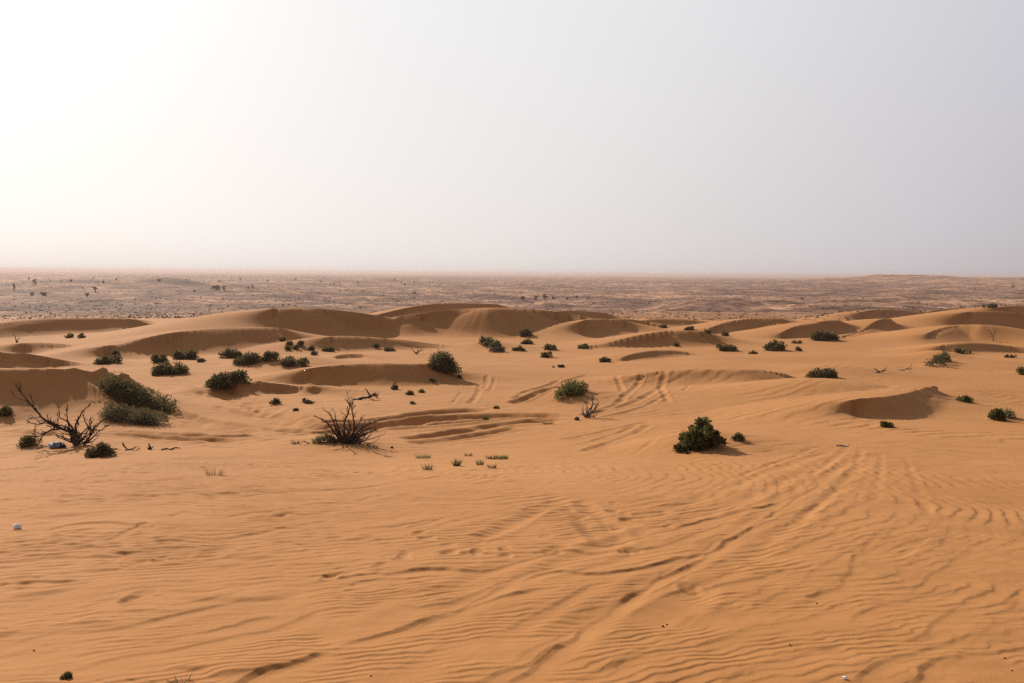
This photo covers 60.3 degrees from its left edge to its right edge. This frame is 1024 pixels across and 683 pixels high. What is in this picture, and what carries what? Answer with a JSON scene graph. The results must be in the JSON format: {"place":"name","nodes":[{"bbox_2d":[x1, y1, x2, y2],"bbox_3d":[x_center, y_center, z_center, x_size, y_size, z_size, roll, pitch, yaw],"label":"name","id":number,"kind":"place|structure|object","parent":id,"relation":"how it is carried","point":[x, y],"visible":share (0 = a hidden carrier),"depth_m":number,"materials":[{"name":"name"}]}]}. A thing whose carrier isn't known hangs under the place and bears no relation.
{"place":"outdoors","nodes":[
{"label":"outdoors","id":0,"kind":"place"},
{"bbox_2d":[0,270,1023,682],"bbox_3d":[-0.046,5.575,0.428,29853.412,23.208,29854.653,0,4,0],"label":"ground","id":1,"kind":"structure","parent":0,"point":[560,544],"depth_m":13.00,"materials":[{"name":"orange sand"}]},
{"bbox_2d":[0,405,13,415],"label":"desert shrub","id":2,"kind":"object","parent":1,"relation":"on","point":[5,410],"visible":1,"depth_m":26.44,"materials":[{"name":"green plant"}]},
{"bbox_2d":[13,523,21,528],"bbox_3d":[-5.243,1.956,9.353,0.088,0.061,0.078,0,4,0],"label":"plastic scrap","id":3,"kind":"object","parent":1,"relation":"on","point":[17,526],"visible":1,"depth_m":9.33,"materials":[{"name":"white plastic"}]},
{"bbox_2d":[15,434,41,447],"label":"desert shrub","id":4,"kind":"object","parent":1,"relation":"on","point":[26,441],"visible":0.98,"depth_m":20.68,"materials":[{"name":"green plant"}]},
{"bbox_2d":[48,441,66,447],"bbox_3d":[-10.602,2.407,20.545,0.360,0.148,0.336,4,6,41],"label":"plastic bag","id":5,"kind":"object","parent":1,"relation":"on","point":[57,444],"visible":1,"depth_m":20.49,"materials":[{"name":"plastic"}]},
{"bbox_2d":[59,671,72,679],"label":"desert plant","id":6,"kind":"object","parent":1,"relation":"on","point":[67,675],"visible":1,"depth_m":4.50,"materials":[{"name":"green plant"}]},
{"bbox_2d":[10,382,123,445],"bbox_3d":[-10.413,1.684,20.713,2.365,1.562,0.732,-2,5,-29],"label":"dead tree","id":7,"kind":"object","parent":1,"relation":"on","point":[76,437],"visible":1,"depth_m":20.70,"materials":[{"name":"brown wood"}]},
{"bbox_2d":[64,333,73,337],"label":"desert shrub","id":8,"kind":"object","parent":1,"relation":"on","point":[69,335],"visible":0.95,"depth_m":76.85,"materials":[{"name":"green plant"}]},
{"bbox_2d":[77,333,85,337],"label":"desert shrub","id":9,"kind":"object","parent":1,"relation":"on","point":[81,335],"visible":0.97,"depth_m":74.93,"materials":[{"name":"green plant"}]},
{"bbox_2d":[81,441,116,457],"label":"desert shrub","id":10,"kind":"object","parent":1,"relation":"on","point":[103,449],"visible":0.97,"depth_m":18.09,"materials":[{"name":"green plant"}]},
{"bbox_2d":[92,354,122,364],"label":"desert shrub","id":11,"kind":"object","parent":1,"relation":"on","point":[107,360],"visible":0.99,"depth_m":52.10,"materials":[{"name":"green plant"}]},
{"bbox_2d":[112,350,119,354],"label":"desert shrub","id":12,"kind":"object","parent":1,"relation":"on","point":[114,352],"visible":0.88,"depth_m":57.48,"materials":[{"name":"green plant"}]},
{"bbox_2d":[122,443,139,449],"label":"dead twig","id":13,"kind":"object","parent":1,"relation":"on","point":[124,446],"visible":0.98,"depth_m":20.10,"materials":[{"name":"brown wood"}]},
{"bbox_2d":[96,399,170,425],"bbox_3d":[-11.122,2.097,25.914,2.639,0.751,1.245,2,5,17],"label":"desert shrub","id":14,"kind":"object","parent":1,"relation":"on","point":[141,417],"visible":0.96,"depth_m":25.71,"materials":[{"name":"green plant"}]},
{"bbox_2d":[90,370,179,414],"bbox_3d":[-12.165,1.629,28.563,3.249,1.344,1.335,2,5,14],"label":"desert shrub","id":15,"kind":"object","parent":1,"relation":"on","point":[130,391],"visible":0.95,"depth_m":28.35,"materials":[{"name":"green plant"}]},
{"bbox_2d":[149,353,168,362],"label":"desert shrub","id":16,"kind":"object","parent":1,"relation":"on","point":[156,358],"visible":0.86,"depth_m":52.45,"materials":[{"name":"green plant"}]},
{"bbox_2d":[150,360,189,375],"bbox_3d":[-16.897,1.295,43.705,1.848,0.729,1.480,0,4,0],"label":"desert shrub","id":17,"kind":"object","parent":1,"relation":"on","point":[164,368],"visible":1,"depth_m":43.41,"materials":[{"name":"green plant"}]},
{"bbox_2d":[165,674,191,682],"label":"grass tuft","id":18,"kind":"object","parent":1,"relation":"on","point":[181,679],"visible":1,"depth_m":4.34,"materials":[{"name":"beige plant"}]},
{"bbox_2d":[171,349,199,359],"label":"desert shrub","id":19,"kind":"object","parent":1,"relation":"on","point":[191,354],"visible":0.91,"depth_m":55.79,"materials":[{"name":"green plant"}]},
{"bbox_2d":[197,357,205,361],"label":"desert shrub","id":20,"kind":"object","parent":1,"relation":"on","point":[201,359],"visible":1,"depth_m":53.03,"materials":[{"name":"green plant"}]},
{"bbox_2d":[204,468,224,475],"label":"grass tuft","id":21,"kind":"object","parent":1,"relation":"on","point":[214,472],"visible":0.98,"depth_m":14.10,"materials":[{"name":"beige plant"}]},
{"bbox_2d":[211,285,221,289],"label":"plain tree","id":22,"kind":"object","parent":1,"relation":"on","point":[217,287],"visible":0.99,"depth_m":559.71,"materials":[{"name":"plant"}]},
{"bbox_2d":[204,369,252,388],"bbox_3d":[-11.270,1.446,34.947,1.875,0.692,1.245,-2,5,-26],"label":"desert shrub","id":23,"kind":"object","parent":1,"relation":"on","point":[219,381],"visible":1,"depth_m":34.79,"materials":[{"name":"green plant"}]},
{"bbox_2d":[218,346,242,357],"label":"desert shrub","id":24,"kind":"object","parent":1,"relation":"on","point":[229,353],"visible":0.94,"depth_m":57.95,"materials":[{"name":"green plant"}]},
{"bbox_2d":[232,351,260,365],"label":"desert shrub","id":25,"kind":"object","parent":1,"relation":"on","point":[247,358],"visible":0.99,"depth_m":49.33,"materials":[{"name":"green plant"}]},
{"bbox_2d":[259,350,281,361],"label":"desert shrub","id":26,"kind":"object","parent":1,"relation":"on","point":[269,355],"visible":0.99,"depth_m":49.41,"materials":[{"name":"green plant"}]},
{"bbox_2d":[269,398,281,404],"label":"desert shrub","id":27,"kind":"object","parent":1,"relation":"on","point":[274,401],"visible":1,"depth_m":30.90,"materials":[{"name":"green plant"}]},
{"bbox_2d":[279,336,286,341],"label":"desert shrub","id":28,"kind":"object","parent":1,"relation":"on","point":[283,339],"visible":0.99,"depth_m":68.76,"materials":[{"name":"green plant"}]},
{"bbox_2d":[285,340,293,344],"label":"desert shrub","id":29,"kind":"object","parent":1,"relation":"on","point":[289,342],"visible":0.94,"depth_m":64.22,"materials":[{"name":"green plant"}]},
{"bbox_2d":[279,355,309,366],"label":"desert shrub","id":30,"kind":"object","parent":1,"relation":"on","point":[286,361],"visible":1,"depth_m":48.18,"materials":[{"name":"green plant"}]},
{"bbox_2d":[297,340,304,346],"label":"desert shrub","id":31,"kind":"object","parent":1,"relation":"on","point":[300,343],"visible":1,"depth_m":64.08,"materials":[{"name":"green plant"}]},
{"bbox_2d":[302,398,314,403],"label":"desert shrub","id":32,"kind":"object","parent":1,"relation":"on","point":[304,400],"visible":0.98,"depth_m":31.78,"materials":[{"name":"green plant"}]},
{"bbox_2d":[321,346,335,351],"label":"desert shrub","id":33,"kind":"object","parent":1,"relation":"on","point":[330,348],"visible":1,"depth_m":64.01,"materials":[{"name":"green plant"}]},
{"bbox_2d":[301,389,387,444],"bbox_3d":[-3.973,1.838,20.970,2.145,1.418,0.904,0,4,-12],"label":"dead shrub","id":34,"kind":"object","parent":1,"relation":"on","point":[349,438],"visible":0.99,"depth_m":20.88,"materials":[{"name":"brown plant"}]},
{"bbox_2d":[354,388,378,399],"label":"dead branch","id":35,"kind":"object","parent":1,"relation":"on","point":[370,396],"visible":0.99,"depth_m":33.34,"materials":[{"name":"brown wood"}]},
{"bbox_2d":[384,347,395,350],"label":"desert shrub","id":36,"kind":"object","parent":1,"relation":"on","point":[388,349],"visible":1,"depth_m":65.45,"materials":[{"name":"green plant"}]},
{"bbox_2d":[391,382,398,389],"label":"desert shrub","id":37,"kind":"object","parent":1,"relation":"on","point":[394,387],"visible":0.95,"depth_m":37.46,"materials":[{"name":"green plant"}]},
{"bbox_2d":[405,390,414,394],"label":"desert shrub","id":38,"kind":"object","parent":1,"relation":"on","point":[409,392],"visible":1,"depth_m":35.24,"materials":[{"name":"green plant"}]},
{"bbox_2d":[415,453,430,458],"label":"grass tuft","id":39,"kind":"object","parent":1,"relation":"on","point":[424,456],"visible":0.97,"depth_m":18.94,"materials":[{"name":"beige plant"}]},
{"bbox_2d":[421,463,434,469],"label":"grass tuft","id":40,"kind":"object","parent":1,"relation":"on","point":[427,467],"visible":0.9,"depth_m":15.65,"materials":[{"name":"green plant"}]},
{"bbox_2d":[427,349,461,373],"bbox_3d":[-3.144,0.889,41.294,1.714,1.098,1.457,0,4,0],"label":"desert shrub","id":41,"kind":"object","parent":1,"relation":"on","point":[443,362],"visible":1,"depth_m":41.07,"materials":[{"name":"green plant"}]},
{"bbox_2d":[451,458,462,465],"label":"grass tuft","id":42,"kind":"object","parent":1,"relation":"on","point":[456,463],"visible":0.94,"depth_m":16.59,"materials":[{"name":"green plant"}]},
{"bbox_2d":[478,335,501,348],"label":"desert shrub","id":43,"kind":"object","parent":1,"relation":"on","point":[493,343],"visible":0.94,"depth_m":68.09,"materials":[{"name":"green plant"}]},
{"bbox_2d":[485,455,508,458],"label":"grass tuft","id":44,"kind":"object","parent":1,"relation":"on","point":[500,457],"visible":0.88,"depth_m":18.97,"materials":[{"name":"green plant"}]},
{"bbox_2d":[489,346,504,351],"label":"desert shrub","id":45,"kind":"object","parent":1,"relation":"on","point":[498,349],"visible":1,"depth_m":64.92,"materials":[{"name":"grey plant"}]},
{"bbox_2d":[0,273,1023,320],"bbox_3d":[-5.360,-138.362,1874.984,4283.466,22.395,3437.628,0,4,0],"label":"scrub","id":46,"kind":"object","parent":1,"relation":"on","point":[193,314],"visible":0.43,"depth_m":423.24,"materials":[{"name":"plant"}]},
{"bbox_2d":[511,345,525,350],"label":"desert shrub","id":47,"kind":"object","parent":1,"relation":"on","point":[519,348],"visible":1,"depth_m":65.95,"materials":[{"name":"green plant"}]},
{"bbox_2d":[518,327,533,336],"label":"desert shrub","id":48,"kind":"object","parent":1,"relation":"on","point":[525,332],"visible":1,"depth_m":82.54,"materials":[{"name":"green plant"}]},
{"bbox_2d":[520,338,533,343],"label":"desert shrub","id":49,"kind":"object","parent":1,"relation":"on","point":[526,341],"visible":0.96,"depth_m":74.43,"materials":[{"name":"green plant"}]},
{"bbox_2d":[540,351,552,357],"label":"desert shrub","id":50,"kind":"object","parent":1,"relation":"on","point":[546,354],"visible":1,"depth_m":59.90,"materials":[{"name":"green plant"}]},
{"bbox_2d":[542,343,556,349],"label":"desert shrub","id":51,"kind":"object","parent":1,"relation":"on","point":[550,347],"visible":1,"depth_m":67.83,"materials":[{"name":"green plant"}]},
{"bbox_2d":[549,379,588,400],"bbox_3d":[2.266,1.769,33.408,1.104,0.674,2.523,2,5,23],"label":"desert shrub","id":52,"kind":"object","parent":1,"relation":"on","point":[572,388],"visible":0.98,"depth_m":32.97,"materials":[{"name":"green plant"}]},
{"bbox_2d":[577,343,589,348],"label":"desert shrub","id":53,"kind":"object","parent":1,"relation":"on","point":[583,346],"visible":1,"depth_m":69.91,"materials":[{"name":"green plant"}]},
{"bbox_2d":[581,395,598,417],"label":"dead shrub","id":54,"kind":"object","parent":1,"relation":"on","point":[589,412],"visible":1,"depth_m":28.50,"materials":[{"name":"grey wood"}]},
{"bbox_2d":[599,356,610,361],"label":"desert shrub","id":55,"kind":"object","parent":1,"relation":"on","point":[604,359],"visible":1,"depth_m":55.30,"materials":[{"name":"green plant"}]},
{"bbox_2d":[684,325,693,329],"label":"desert shrub","id":56,"kind":"object","parent":1,"relation":"on","point":[689,328],"visible":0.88,"depth_m":95.64,"materials":[{"name":"green plant"}]},
{"bbox_2d":[671,416,726,452],"bbox_3d":[4.008,2.038,18.963,1.167,0.913,1.087,1,4,9],"label":"desert shrub","id":57,"kind":"object","parent":1,"relation":"on","point":[701,435],"visible":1,"depth_m":18.72,"materials":[{"name":"green plant"}]},
{"bbox_2d":[721,331,728,335],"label":"desert shrub","id":58,"kind":"object","parent":1,"relation":"on","point":[723,333],"visible":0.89,"depth_m":90.87,"materials":[{"name":"green plant"}]},
{"bbox_2d":[716,343,738,350],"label":"desert shrub","id":59,"kind":"object","parent":1,"relation":"on","point":[729,347],"visible":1,"depth_m":68.63,"materials":[{"name":"green plant"}]},
{"bbox_2d":[730,432,745,441],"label":"desert shrub","id":60,"kind":"object","parent":1,"relation":"on","point":[738,436],"visible":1,"depth_m":19.30,"materials":[{"name":"green plant"}]},
{"bbox_2d":[762,339,787,350],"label":"desert shrub","id":61,"kind":"object","parent":1,"relation":"on","point":[775,345],"visible":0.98,"depth_m":69.74,"materials":[{"name":"green plant"}]},
{"bbox_2d":[805,367,837,378],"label":"desert shrub","id":62,"kind":"object","parent":1,"relation":"on","point":[825,373],"visible":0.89,"depth_m":45.40,"materials":[{"name":"green plant"}]},
{"bbox_2d":[810,329,840,340],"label":"desert shrub","id":63,"kind":"object","parent":1,"relation":"on","point":[824,335],"visible":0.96,"depth_m":84.59,"materials":[{"name":"green plant"}]},
{"bbox_2d":[880,420,893,427],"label":"desert shrub","id":64,"kind":"object","parent":1,"relation":"on","point":[885,424],"visible":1,"depth_m":23.89,"materials":[{"name":"green plant"}]},
{"bbox_2d":[923,350,950,366],"bbox_3d":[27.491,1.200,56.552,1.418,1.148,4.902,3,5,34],"label":"desert shrub","id":65,"kind":"object","parent":1,"relation":"on","point":[939,359],"visible":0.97,"depth_m":56.23,"materials":[{"name":"green plant"}]},
{"bbox_2d":[954,347,971,353],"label":"desert shrub","id":66,"kind":"object","parent":1,"relation":"on","point":[958,350],"visible":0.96,"depth_m":69.07,"materials":[{"name":"green plant"}]},
{"bbox_2d":[955,395,973,402],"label":"desert shrub","id":67,"kind":"object","parent":1,"relation":"on","point":[963,398],"visible":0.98,"depth_m":33.58,"materials":[{"name":"green plant"}]},
{"bbox_2d":[981,302,997,307],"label":"desert shrub","id":68,"kind":"object","parent":1,"relation":"on","point":[991,305],"visible":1,"depth_m":172.97,"materials":[{"name":"green plant"}]},
{"bbox_2d":[987,408,1006,421],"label":"desert shrub","id":69,"kind":"object","parent":1,"relation":"on","point":[998,414],"visible":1,"depth_m":28.57,"materials":[{"name":"green plant"}]},
{"bbox_2d":[1001,407,1016,418],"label":"desert shrub","id":70,"kind":"object","parent":1,"relation":"on","point":[1010,414],"visible":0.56,"depth_m":29.27,"materials":[{"name":"green plant"}]},
{"bbox_2d":[1003,354,1016,357],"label":"desert shrub","id":71,"kind":"object","parent":1,"relation":"on","point":[1010,356],"visible":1,"depth_m":64.77,"materials":[{"name":"plant"}]},
{"bbox_2d":[1015,366,1023,374],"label":"desert shrub","id":72,"kind":"object","parent":1,"relation":"on","point":[1020,370],"visible":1,"depth_m":51.59,"materials":[{"name":"green plant"}]},
{"bbox_2d":[0,0,1023,277],"label":"sky","id":73,"kind":"structure","parent":0,"point":[740,138],"materials":[{"name":"white"}]}
]}

